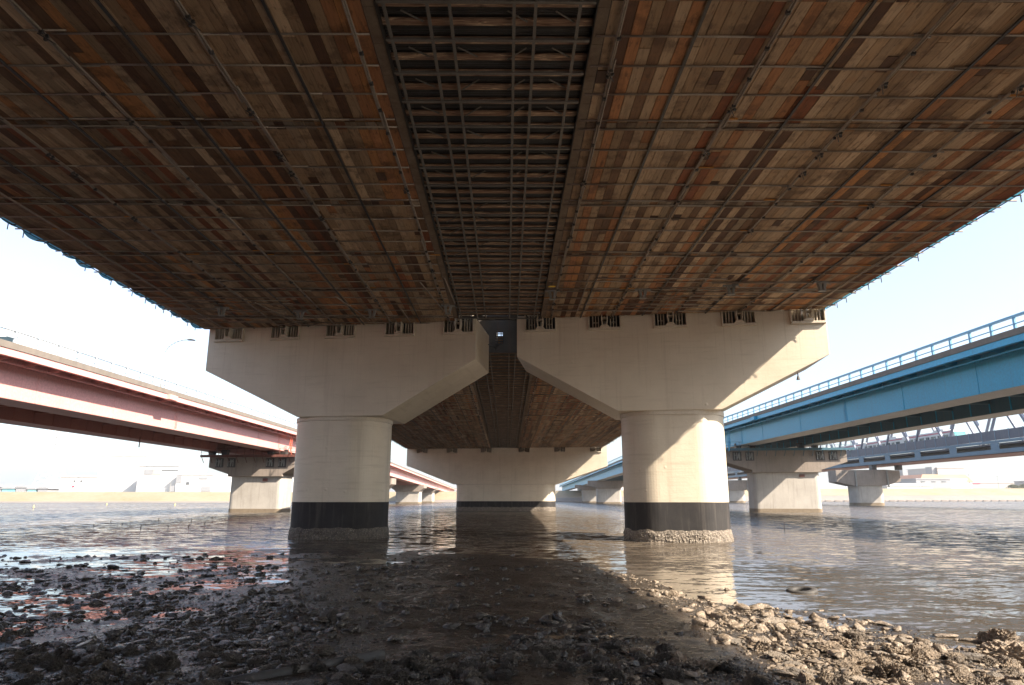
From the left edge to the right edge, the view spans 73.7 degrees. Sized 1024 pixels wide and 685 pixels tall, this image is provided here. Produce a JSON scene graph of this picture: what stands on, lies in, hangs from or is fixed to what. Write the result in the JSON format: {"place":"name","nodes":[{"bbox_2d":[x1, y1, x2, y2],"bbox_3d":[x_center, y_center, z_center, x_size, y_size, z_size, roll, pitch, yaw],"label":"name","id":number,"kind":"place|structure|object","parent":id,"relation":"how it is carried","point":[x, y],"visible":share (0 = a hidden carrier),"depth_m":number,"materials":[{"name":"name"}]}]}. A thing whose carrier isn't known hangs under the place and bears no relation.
{"place":"outdoors","nodes":[
{"label":"outdoors","id":0,"kind":"place"},
{"bbox_2d":[0,547,1004,684],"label":"mudflat","id":1,"kind":"structure","parent":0,"point":[643,622],"depth_m":11.33,"materials":[{"name":"soil"}]},
{"bbox_2d":[2,672,26,679],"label":"stone","id":2,"kind":"object","parent":1,"relation":"on","point":[13,675],"visible":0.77,"depth_m":7.47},
{"bbox_2d":[13,663,33,672],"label":"stone","id":3,"kind":"object","parent":1,"relation":"on","point":[25,668],"visible":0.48,"depth_m":7.70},
{"bbox_2d":[10,675,38,684],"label":"stone","id":4,"kind":"object","parent":1,"relation":"on","point":[23,681],"visible":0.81,"depth_m":7.00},
{"bbox_2d":[24,646,48,654],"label":"stone","id":5,"kind":"object","parent":1,"relation":"on","point":[29,651],"visible":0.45,"depth_m":8.60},
{"bbox_2d":[20,651,58,664],"bbox_3d":[-5.688,3.836,8.211,0.446,0.219,0.294,8,-14,-36],"label":"stone","id":6,"kind":"object","parent":1,"relation":"on","point":[37,659],"visible":0.46,"depth_m":8.16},
{"bbox_2d":[44,657,65,671],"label":"stone","id":7,"kind":"object","parent":1,"relation":"on","point":[52,664],"visible":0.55,"depth_m":7.82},
{"bbox_2d":[53,676,78,684],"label":"stone","id":8,"kind":"object","parent":1,"relation":"on","point":[71,680],"visible":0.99,"depth_m":6.89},
{"bbox_2d":[60,665,85,675],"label":"stone","id":9,"kind":"object","parent":1,"relation":"on","point":[70,670],"visible":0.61,"depth_m":7.44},
{"bbox_2d":[76,652,106,665],"bbox_3d":[-4.975,3.772,8.042,0.284,0.198,0.314,-2,-13,8],"label":"stone","id":10,"kind":"object","parent":1,"relation":"on","point":[92,658],"visible":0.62,"depth_m":8.03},
{"bbox_2d":[81,670,110,683],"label":"stone","id":11,"kind":"object","parent":1,"relation":"on","point":[104,676],"visible":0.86,"depth_m":7.03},
{"bbox_2d":[101,660,115,671],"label":"stone","id":12,"kind":"object","parent":1,"relation":"on","point":[108,665],"visible":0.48,"depth_m":7.41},
{"bbox_2d":[120,644,141,656],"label":"stone","id":13,"kind":"object","parent":1,"relation":"on","point":[132,649],"visible":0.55,"depth_m":8.37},
{"bbox_2d":[122,674,147,684],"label":"stone","id":14,"kind":"object","parent":1,"relation":"on","point":[139,679],"visible":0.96,"depth_m":6.78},
{"bbox_2d":[141,653,168,665],"bbox_3d":[-4.070,3.645,7.821,0.322,0.156,0.225,0,-2,14],"label":"stone","id":15,"kind":"object","parent":1,"relation":"on","point":[157,659],"visible":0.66,"depth_m":7.77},
{"bbox_2d":[159,658,180,669],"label":"stone","id":16,"kind":"object","parent":1,"relation":"on","point":[174,663],"visible":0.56,"depth_m":7.59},
{"bbox_2d":[197,650,218,660],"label":"stone","id":17,"kind":"object","parent":1,"relation":"on","point":[203,655],"visible":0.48,"depth_m":7.99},
{"bbox_2d":[205,665,223,675],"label":"stone","id":18,"kind":"object","parent":1,"relation":"on","point":[213,670],"visible":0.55,"depth_m":7.19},
{"bbox_2d":[222,652,242,662],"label":"stone","id":19,"kind":"object","parent":1,"relation":"on","point":[232,657],"visible":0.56,"depth_m":7.73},
{"bbox_2d":[245,654,271,664],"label":"stone","id":20,"kind":"object","parent":1,"relation":"on","point":[257,659],"visible":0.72,"depth_m":7.61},
{"bbox_2d":[187,649,384,684],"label":"buried pipe","id":21,"kind":"object","parent":1,"relation":"on","point":[332,662],"visible":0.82,"depth_m":7.08,"materials":[{"name":"metal"}]},
{"bbox_2d":[311,659,329,671],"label":"stone","id":22,"kind":"object","parent":1,"relation":"on","point":[319,665],"visible":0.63,"depth_m":7.13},
{"bbox_2d":[318,608,336,621],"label":"stone","id":23,"kind":"object","parent":1,"relation":"on","point":[330,614],"visible":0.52,"depth_m":10.59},
{"bbox_2d":[336,663,356,672],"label":"stone","id":24,"kind":"object","parent":1,"relation":"on","point":[343,667],"visible":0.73,"depth_m":7.09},
{"bbox_2d":[339,673,362,684],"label":"stone","id":25,"kind":"object","parent":1,"relation":"on","point":[345,678],"visible":0.98,"depth_m":6.55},
{"bbox_2d":[343,653,363,663],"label":"stone","id":26,"kind":"object","parent":1,"relation":"on","point":[352,659],"visible":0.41,"depth_m":7.30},
{"bbox_2d":[367,673,394,684],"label":"stone","id":27,"kind":"object","parent":1,"relation":"on","point":[377,679],"visible":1,"depth_m":6.39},
{"bbox_2d":[387,667,408,682],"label":"stone","id":28,"kind":"object","parent":1,"relation":"on","point":[400,674],"visible":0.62,"depth_m":6.71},
{"bbox_2d":[0,550,821,684],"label":"rubble","id":29,"kind":"object","parent":1,"relation":"on","point":[240,622],"visible":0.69,"depth_m":10.15,"materials":[{"name":"stone"}]},
{"bbox_2d":[410,652,430,670],"bbox_3d":[-0.964,3.399,7.196,0.235,0.222,0.326,-10,-16,36],"label":"stone","id":30,"kind":"object","parent":1,"relation":"on","point":[419,661],"visible":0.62,"depth_m":7.16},
{"bbox_2d":[435,663,457,674],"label":"stone","id":31,"kind":"object","parent":1,"relation":"on","point":[448,668],"visible":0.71,"depth_m":7.04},
{"bbox_2d":[460,667,481,682],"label":"stone","id":32,"kind":"object","parent":1,"relation":"on","point":[469,672],"visible":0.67,"depth_m":6.77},
{"bbox_2d":[465,676,483,684],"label":"stone","id":33,"kind":"object","parent":1,"relation":"on","point":[472,680],"visible":0.98,"depth_m":6.59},
{"bbox_2d":[498,652,518,664],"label":"stone","id":34,"kind":"object","parent":1,"relation":"on","point":[511,657],"visible":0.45,"depth_m":7.46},
{"bbox_2d":[498,660,518,673],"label":"stone","id":35,"kind":"object","parent":1,"relation":"on","point":[507,665],"visible":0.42,"depth_m":7.02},
{"bbox_2d":[0,563,1023,684],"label":"shells","id":36,"kind":"object","parent":1,"relation":"on","point":[428,657],"visible":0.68,"depth_m":8.72},
{"bbox_2d":[531,651,548,663],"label":"stone","id":37,"kind":"object","parent":1,"relation":"on","point":[536,657],"visible":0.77,"depth_m":7.54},
{"bbox_2d":[532,643,553,653],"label":"stone","id":38,"kind":"object","parent":1,"relation":"on","point":[541,647],"visible":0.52,"depth_m":8.04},
{"bbox_2d":[542,651,561,661],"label":"stone","id":39,"kind":"object","parent":1,"relation":"on","point":[549,655],"visible":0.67,"depth_m":7.66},
{"bbox_2d":[541,640,563,651],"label":"stone","id":40,"kind":"object","parent":1,"relation":"on","point":[556,646],"visible":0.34,"depth_m":8.28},
{"bbox_2d":[558,660,576,671],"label":"stone","id":41,"kind":"object","parent":1,"relation":"on","point":[566,666],"visible":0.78,"depth_m":7.19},
{"bbox_2d":[590,662,610,673],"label":"stone","id":42,"kind":"object","parent":1,"relation":"on","point":[600,667],"visible":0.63,"depth_m":7.07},
{"bbox_2d":[600,666,623,680],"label":"stone","id":43,"kind":"object","parent":1,"relation":"on","point":[613,673],"visible":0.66,"depth_m":6.77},
{"bbox_2d":[634,651,653,663],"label":"stone","id":44,"kind":"object","parent":1,"relation":"on","point":[642,657],"visible":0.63,"depth_m":7.70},
{"bbox_2d":[635,646,654,657],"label":"stone","id":45,"kind":"object","parent":1,"relation":"on","point":[648,652],"visible":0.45,"depth_m":8.04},
{"bbox_2d":[653,650,672,661],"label":"stone","id":46,"kind":"object","parent":1,"relation":"on","point":[667,655],"visible":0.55,"depth_m":7.84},
{"bbox_2d":[656,665,685,679],"bbox_3d":[1.612,3.337,6.863,0.322,0.177,0.217,9,4,28],"label":"stone","id":47,"kind":"object","parent":1,"relation":"on","point":[668,671],"visible":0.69,"depth_m":6.82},
{"bbox_2d":[670,651,686,662],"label":"stone","id":48,"kind":"object","parent":1,"relation":"on","point":[678,656],"visible":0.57,"depth_m":7.75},
{"bbox_2d":[695,659,718,671],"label":"stone","id":49,"kind":"object","parent":1,"relation":"on","point":[707,664],"visible":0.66,"depth_m":7.24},
{"bbox_2d":[714,661,743,674],"bbox_3d":[2.258,3.461,7.199,0.311,0.233,0.250,0,-3,38],"label":"stone","id":50,"kind":"object","parent":1,"relation":"on","point":[728,667],"visible":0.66,"depth_m":7.16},
{"bbox_2d":[753,640,770,651],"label":"stone","id":51,"kind":"object","parent":1,"relation":"on","point":[760,646],"visible":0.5,"depth_m":8.54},
{"bbox_2d":[752,676,773,684],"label":"stone","id":52,"kind":"object","parent":1,"relation":"on","point":[759,681],"visible":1,"depth_m":6.42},
{"bbox_2d":[766,650,792,659],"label":"stone","id":53,"kind":"object","parent":1,"relation":"on","point":[772,654],"visible":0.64,"depth_m":7.97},
{"bbox_2d":[563,567,1023,684],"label":"rubble","id":54,"kind":"object","parent":1,"relation":"on","point":[817,621],"visible":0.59,"depth_m":9.57,"materials":[{"name":"stone"}]},
{"bbox_2d":[796,671,813,683],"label":"stone","id":55,"kind":"object","parent":1,"relation":"on","point":[803,677],"visible":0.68,"depth_m":6.81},
{"bbox_2d":[816,668,831,684],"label":"stone","id":56,"kind":"object","parent":1,"relation":"on","point":[824,675],"visible":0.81,"depth_m":6.78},
{"bbox_2d":[817,640,845,651],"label":"stone","id":57,"kind":"object","parent":1,"relation":"on","point":[826,646],"visible":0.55,"depth_m":8.71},
{"bbox_2d":[829,672,849,684],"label":"stone","id":58,"kind":"object","parent":1,"relation":"on","point":[839,679],"visible":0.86,"depth_m":6.70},
{"bbox_2d":[831,659,851,668],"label":"stone","id":59,"kind":"object","parent":1,"relation":"on","point":[842,663],"visible":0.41,"depth_m":7.53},
{"bbox_2d":[842,630,868,640],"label":"stone","id":60,"kind":"object","parent":1,"relation":"on","point":[848,633],"visible":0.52,"depth_m":9.64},
{"bbox_2d":[847,650,871,659],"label":"stone","id":61,"kind":"object","parent":1,"relation":"on","point":[856,654],"visible":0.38,"depth_m":7.95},
{"bbox_2d":[872,662,886,678],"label":"stone","id":62,"kind":"object","parent":1,"relation":"on","point":[878,670],"visible":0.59,"depth_m":7.23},
{"bbox_2d":[888,645,910,656],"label":"stone","id":63,"kind":"object","parent":1,"relation":"on","point":[904,650],"visible":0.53,"depth_m":8.28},
{"bbox_2d":[908,667,926,679],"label":"stone","id":64,"kind":"object","parent":1,"relation":"on","point":[915,674],"visible":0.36,"depth_m":7.10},
{"bbox_2d":[902,658,934,672],"bbox_3d":[4.396,3.534,7.431,0.247,0.224,0.402,-6,-20,-27],"label":"stone","id":65,"kind":"object","parent":1,"relation":"on","point":[914,663],"visible":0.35,"depth_m":7.36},
{"bbox_2d":[911,648,931,660],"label":"stone","id":66,"kind":"object","parent":1,"relation":"on","point":[924,654],"visible":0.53,"depth_m":8.10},
{"bbox_2d":[925,647,944,659],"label":"stone","id":67,"kind":"object","parent":1,"relation":"on","point":[935,654],"visible":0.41,"depth_m":8.36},
{"bbox_2d":[942,651,965,660],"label":"stone","id":68,"kind":"object","parent":1,"relation":"on","point":[947,655],"visible":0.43,"depth_m":8.27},
{"bbox_2d":[952,673,976,683],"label":"stone","id":69,"kind":"object","parent":1,"relation":"on","point":[964,678],"visible":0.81,"depth_m":7.13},
{"bbox_2d":[960,652,983,663],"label":"boulder","id":70,"kind":"object","parent":1,"relation":"on","point":[971,656],"visible":0.32,"depth_m":8.27,"materials":[{"name":"brown stone"}]},
{"bbox_2d":[965,676,997,684],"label":"stone","id":71,"kind":"object","parent":1,"relation":"on","point":[983,680],"visible":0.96,"depth_m":6.94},
{"bbox_2d":[977,655,999,666],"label":"stone","id":72,"kind":"object","parent":1,"relation":"on","point":[988,660],"visible":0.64,"depth_m":8.09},
{"bbox_2d":[971,639,1023,665],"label":"boulder","id":73,"kind":"object","parent":1,"relation":"on","point":[1012,649],"visible":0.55,"depth_m":8.50,"materials":[{"name":"stone"}]},
{"bbox_2d":[976,628,1020,641],"bbox_3d":[6.856,4.221,9.581,0.538,0.387,0.664,-18,-35,28],"label":"boulder","id":74,"kind":"object","parent":1,"relation":"on","point":[997,634],"visible":0.52,"depth_m":9.51,"materials":[{"name":"stone"}]},
{"bbox_2d":[998,657,1020,668],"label":"stone","id":75,"kind":"object","parent":1,"relation":"on","point":[1008,662],"visible":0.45,"depth_m":7.99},
{"bbox_2d":[1000,667,1022,675],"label":"stone","id":76,"kind":"object","parent":1,"relation":"on","point":[1012,671],"visible":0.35,"depth_m":7.47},
{"bbox_2d":[0,501,1023,648],"bbox_3d":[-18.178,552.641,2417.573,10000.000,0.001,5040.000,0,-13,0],"label":"water","id":77,"kind":"structure","parent":0,"point":[928,568],"depth_m":27.71,"materials":[{"name":"liquid"}]},
{"bbox_2d":[200,448,294,511],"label":"bridge pier","id":78,"kind":"structure","parent":77,"relation":"in","point":[261,483],"depth_m":97.99,"materials":[{"name":"concrete"}]},
{"bbox_2d":[0,324,456,490],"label":"girder bridge","id":79,"kind":"structure","parent":78,"relation":"on","point":[40,389],"depth_m":61.01,"materials":[{"name":"pink paint"}]},
{"bbox_2d":[0,329,77,360],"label":"box truck","id":80,"kind":"object","parent":79,"relation":"on","point":[43,343],"visible":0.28,"depth_m":52.24,"materials":[{"name":"paint"}]},
{"bbox_2d":[206,315,497,539],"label":"bridge pier","id":81,"kind":"structure","parent":77,"relation":"in","point":[349,396],"depth_m":35.05,"materials":[{"name":"beige paint"}]},
{"bbox_2d":[0,0,456,329],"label":"scaffold platform","id":82,"kind":"structure","parent":81,"relation":"on","point":[214,164],"depth_m":18.31,"materials":[{"name":"wood"}]},
{"bbox_2d":[392,485,426,502],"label":"bridge pier","id":83,"kind":"structure","parent":77,"relation":"in","point":[408,493],"depth_m":255.84,"materials":[{"name":"concrete"}]},
{"bbox_2d":[422,488,438,501],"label":"bridge pier","id":84,"kind":"structure","parent":77,"relation":"in","point":[427,495],"depth_m":310.30,"materials":[{"name":"concrete"}]},
{"bbox_2d":[406,446,607,510],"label":"bridge pier","id":85,"kind":"structure","parent":77,"relation":"in","point":[506,479],"depth_m":109.13,"materials":[{"name":"beige paint"}]},
{"bbox_2d":[575,485,595,501],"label":"bridge pier","id":86,"kind":"structure","parent":77,"relation":"in","point":[588,493],"depth_m":311.25,"materials":[{"name":"concrete"}]},
{"bbox_2d":[588,481,622,502],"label":"bridge pier","id":87,"kind":"structure","parent":77,"relation":"in","point":[608,491],"depth_m":256.60,"materials":[{"name":"concrete"}]},
{"bbox_2d":[517,307,829,542],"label":"bridge pier","id":88,"kind":"structure","parent":77,"relation":"in","point":[667,390],"depth_m":32.86,"materials":[{"name":"beige paint"}]},
{"bbox_2d":[543,0,1023,319],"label":"scaffold platform","id":89,"kind":"structure","parent":88,"relation":"on","point":[739,156],"depth_m":17.71,"materials":[{"name":"wood"}]},
{"bbox_2d":[728,477,747,502],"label":"bridge pier","id":90,"kind":"structure","parent":77,"relation":"in","point":[737,488],"depth_m":291.13,"materials":[{"name":"concrete"}]},
{"bbox_2d":[725,441,854,511],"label":"bridge pier","id":91,"kind":"structure","parent":77,"relation":"in","point":[785,479],"depth_m":98.72,"materials":[{"name":"concrete"}]},
{"bbox_2d":[559,311,1023,490],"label":"girder bridge","id":92,"kind":"structure","parent":91,"relation":"on","point":[980,379],"depth_m":62.31,"materials":[{"name":"blue paint"}]},
{"bbox_2d":[786,586,817,593],"bbox_3d":[6.335,5.432,14.913,0.648,0.108,0.648,-5,-9,-2],"label":"tyre","id":93,"kind":"object","parent":77,"relation":"on","point":[804,589],"visible":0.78,"depth_m":14.90,"materials":[{"name":"rubber"}]},
{"bbox_2d":[828,465,902,505],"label":"bridge pier","id":94,"kind":"structure","parent":77,"relation":"in","point":[865,488],"depth_m":184.10,"materials":[{"name":"concrete"}]},
{"bbox_2d":[727,414,1023,479],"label":"railway bridge","id":95,"kind":"structure","parent":94,"relation":"on","point":[991,448],"depth_m":160.21,"materials":[{"name":"grey blue painted steel"},{"name":"red brown steel"},{"name":"concrete"}]},
{"bbox_2d":[739,429,968,470],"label":"commuter train","id":96,"kind":"object","parent":95,"relation":"on","point":[921,437],"visible":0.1,"depth_m":174.34,"materials":[{"name":"silver metal"}]},
{"bbox_2d":[745,500,1020,501],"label":"edging blocks","id":97,"kind":"structure","parent":77,"relation":"on","point":[918,500],"depth_m":401.41,"materials":[{"name":"concrete"}]},
{"bbox_2d":[0,495,1023,502],"bbox_3d":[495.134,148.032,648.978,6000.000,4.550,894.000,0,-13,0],"label":"riverbank slope","id":98,"kind":"structure","parent":0,"point":[887,498],"depth_m":395.61,"materials":[{"name":"concrete"}]},
{"bbox_2d":[0,488,1023,500],"bbox_3d":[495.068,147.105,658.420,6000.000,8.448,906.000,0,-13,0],"label":"riverbank grass","id":99,"kind":"structure","parent":98,"relation":"on","point":[135,496],"depth_m":306.74,"materials":[{"name":"plant"}]},
{"bbox_2d":[0,192,1023,491],"label":"sky","id":100,"kind":"structure","parent":0,"point":[974,278],"materials":[{"name":"white"}]},
{"bbox_3d":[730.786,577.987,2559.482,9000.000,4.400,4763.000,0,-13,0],"label":"far ground","id":101,"kind":"structure","parent":0,"visible":0},
{"bbox_2d":[32,430,67,486],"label":"transmission pylon","id":102,"kind":"object","parent":101,"relation":"on","point":[56,446],"visible":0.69,"depth_m":591.08,"materials":[{"name":"metal"}]},
{"bbox_2d":[59,476,106,491],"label":"factory","id":103,"kind":"structure","parent":101,"relation":"on","point":[85,483],"depth_m":429.24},
{"bbox_2d":[98,453,183,491],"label":"factory","id":104,"kind":"structure","parent":101,"relation":"on","point":[123,468],"depth_m":441.30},
{"bbox_2d":[136,463,206,491],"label":"factory","id":105,"kind":"structure","parent":101,"relation":"on","point":[156,477],"depth_m":420.73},
{"bbox_2d":[170,474,231,491],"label":"factory","id":106,"kind":"structure","parent":101,"relation":"on","point":[203,482],"depth_m":415.42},
{"bbox_2d":[882,483,932,488],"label":"tent hall","id":107,"kind":"structure","parent":101,"relation":"on","point":[909,485],"depth_m":510.91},
{"bbox_2d":[897,478,950,487],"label":"shed","id":108,"kind":"structure","parent":101,"relation":"on","point":[940,482],"depth_m":536.63,"materials":[{"name":"white"}]},
{"bbox_2d":[907,467,964,474],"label":"warehouse","id":109,"kind":"structure","parent":101,"relation":"on","point":[942,470],"depth_m":632.93,"materials":[{"name":"white"}]},
{"bbox_2d":[900,474,972,487],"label":"hall","id":110,"kind":"structure","parent":101,"relation":"on","point":[958,476],"depth_m":551.90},
{"bbox_2d":[950,479,967,487],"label":"shed","id":111,"kind":"structure","parent":101,"relation":"on","point":[958,483],"depth_m":541.30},
{"bbox_2d":[972,482,1014,487],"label":"office block","id":112,"kind":"structure","parent":101,"relation":"on","point":[988,484],"depth_m":629.78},
{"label":"road deck","id":113,"kind":"object","parent":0,"visible":0},
{"bbox_2d":[391,383,489,448],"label":"scaffold platform","id":114,"kind":"structure","parent":113,"relation":"hanging from","point":[454,421],"depth_m":81.91,"materials":[{"name":"wood"}]},
{"bbox_2d":[361,0,611,320],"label":"steel walkway","id":115,"kind":"structure","parent":113,"relation":"hanging from","point":[490,107],"depth_m":16.62,"materials":[{"name":"brown metal"}]},
{"bbox_2d":[475,315,526,352],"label":"bulkhead","id":116,"kind":"object","parent":113,"relation":"attached to","point":[507,340],"visible":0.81,"depth_m":42.69,"materials":[{"name":"paint"}]},
{"bbox_2d":[473,353,532,447],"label":"steel walkway","id":117,"kind":"structure","parent":113,"relation":"hanging from","point":[502,387],"depth_m":60.38,"materials":[{"name":"brown metal"}]},
{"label":"road deck","id":118,"kind":"object","parent":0,"visible":0},
{"bbox_2d":[518,375,621,447],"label":"scaffold platform","id":119,"kind":"structure","parent":118,"relation":"hanging from","point":[555,416],"depth_m":77.32,"materials":[{"name":"wood"}]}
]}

